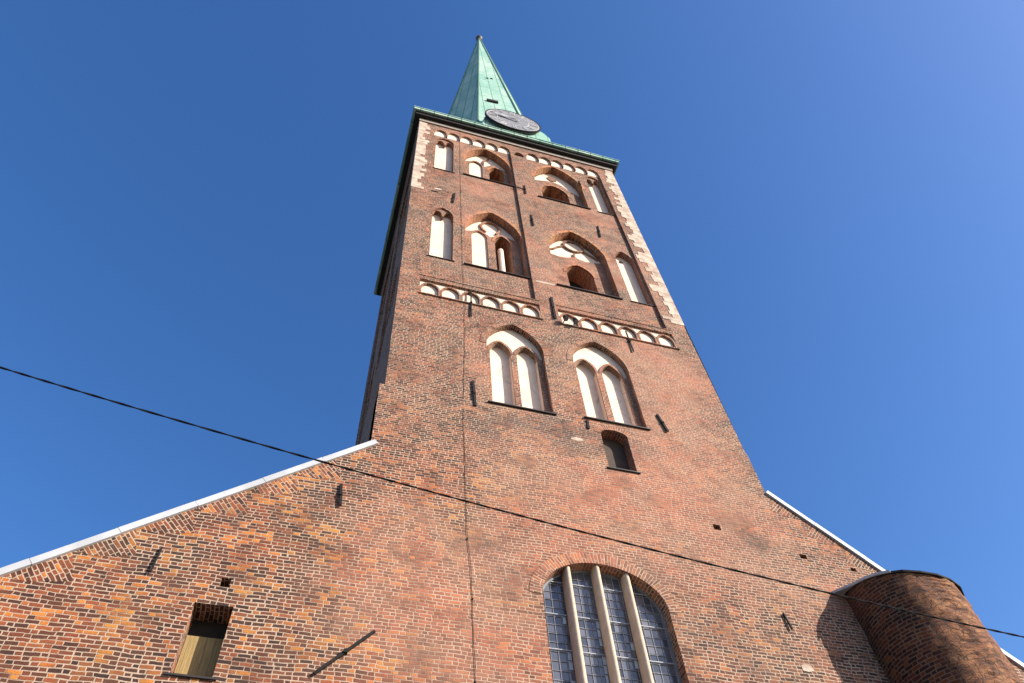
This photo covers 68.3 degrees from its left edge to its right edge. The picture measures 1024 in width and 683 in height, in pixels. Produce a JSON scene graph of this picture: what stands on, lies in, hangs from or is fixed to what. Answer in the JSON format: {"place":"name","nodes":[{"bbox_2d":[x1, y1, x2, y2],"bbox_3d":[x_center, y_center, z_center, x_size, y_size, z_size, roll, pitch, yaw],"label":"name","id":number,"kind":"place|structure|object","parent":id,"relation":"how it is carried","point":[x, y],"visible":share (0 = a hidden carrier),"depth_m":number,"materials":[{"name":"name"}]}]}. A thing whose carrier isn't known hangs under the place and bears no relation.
{"place":"outdoors","nodes":[
{"label":"outdoors","id":0,"kind":"place"},
{"bbox_2d":[0,366,1023,637],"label":"overhead cable","id":1,"kind":"object","parent":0,"point":[500,510],"visible":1,"depth_m":6.49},
{"bbox_2d":[0,0,1023,662],"label":"sky","id":2,"kind":"structure","parent":0,"point":[197,196],"materials":[{"name":"blue"}]},
{"label":"ground","id":3,"kind":"structure","parent":0,"visible":0},
{"bbox_2d":[0,34,1023,682],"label":"brick church","id":4,"kind":"structure","parent":3,"relation":"on","point":[606,414],"depth_m":17.14,"materials":[{"name":"brown brick"}]},
{"bbox_2d":[164,620,227,680],"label":"boarded window","id":5,"kind":"structure","parent":4,"relation":"in","point":[201,649],"depth_m":12.90,"materials":[{"name":"wood"}]},
{"bbox_2d":[460,119,475,682],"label":"lightning conductor","id":6,"kind":"object","parent":4,"relation":"attached to","point":[465,487],"visible":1,"depth_m":16.69,"materials":[{"name":"metal"}]},
{"bbox_2d":[460,148,514,186],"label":"blind window","id":7,"kind":"structure","parent":4,"relation":"in","point":[488,165],"depth_m":38.24,"materials":[{"name":"paint"}]},
{"bbox_2d":[460,211,529,278],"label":"blind window","id":8,"kind":"structure","parent":4,"relation":"in","point":[490,244],"depth_m":30.71,"materials":[{"name":"paint"}]},
{"bbox_2d":[480,321,556,415],"bbox_3d":[0.104,0.734,22.877,2.270,4.675,0.430,12,-59,-11],"label":"blind window","id":9,"kind":"structure","parent":4,"relation":"in","point":[516,375],"depth_m":22.97,"materials":[{"name":"paint"}]},
{"bbox_2d":[530,166,590,209],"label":"blind window","id":10,"kind":"structure","parent":4,"relation":"in","point":[555,184],"depth_m":38.62,"materials":[{"name":"brick"}]},
{"bbox_2d":[545,230,622,299],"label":"blind window","id":11,"kind":"structure","parent":4,"relation":"in","point":[584,267],"depth_m":31.27,"materials":[{"name":"brick"}]},
{"bbox_2d":[567,338,650,430],"bbox_3d":[2.829,1.264,23.504,2.300,4.555,0.430,12,-59,-11],"label":"blind window","id":12,"kind":"structure","parent":4,"relation":"in","point":[605,389],"depth_m":23.61,"materials":[{"name":"paint"}]},
{"bbox_2d":[543,565,681,682],"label":"arched window","id":13,"kind":"structure","parent":4,"relation":"in","point":[602,627],"depth_m":15.54,"materials":[{"name":"clear glass"}]},
{"bbox_2d":[594,425,640,473],"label":"hatch window","id":14,"kind":"structure","parent":4,"relation":"in","point":[614,450],"depth_m":20.90,"materials":[{"name":"metal"}]}
]}

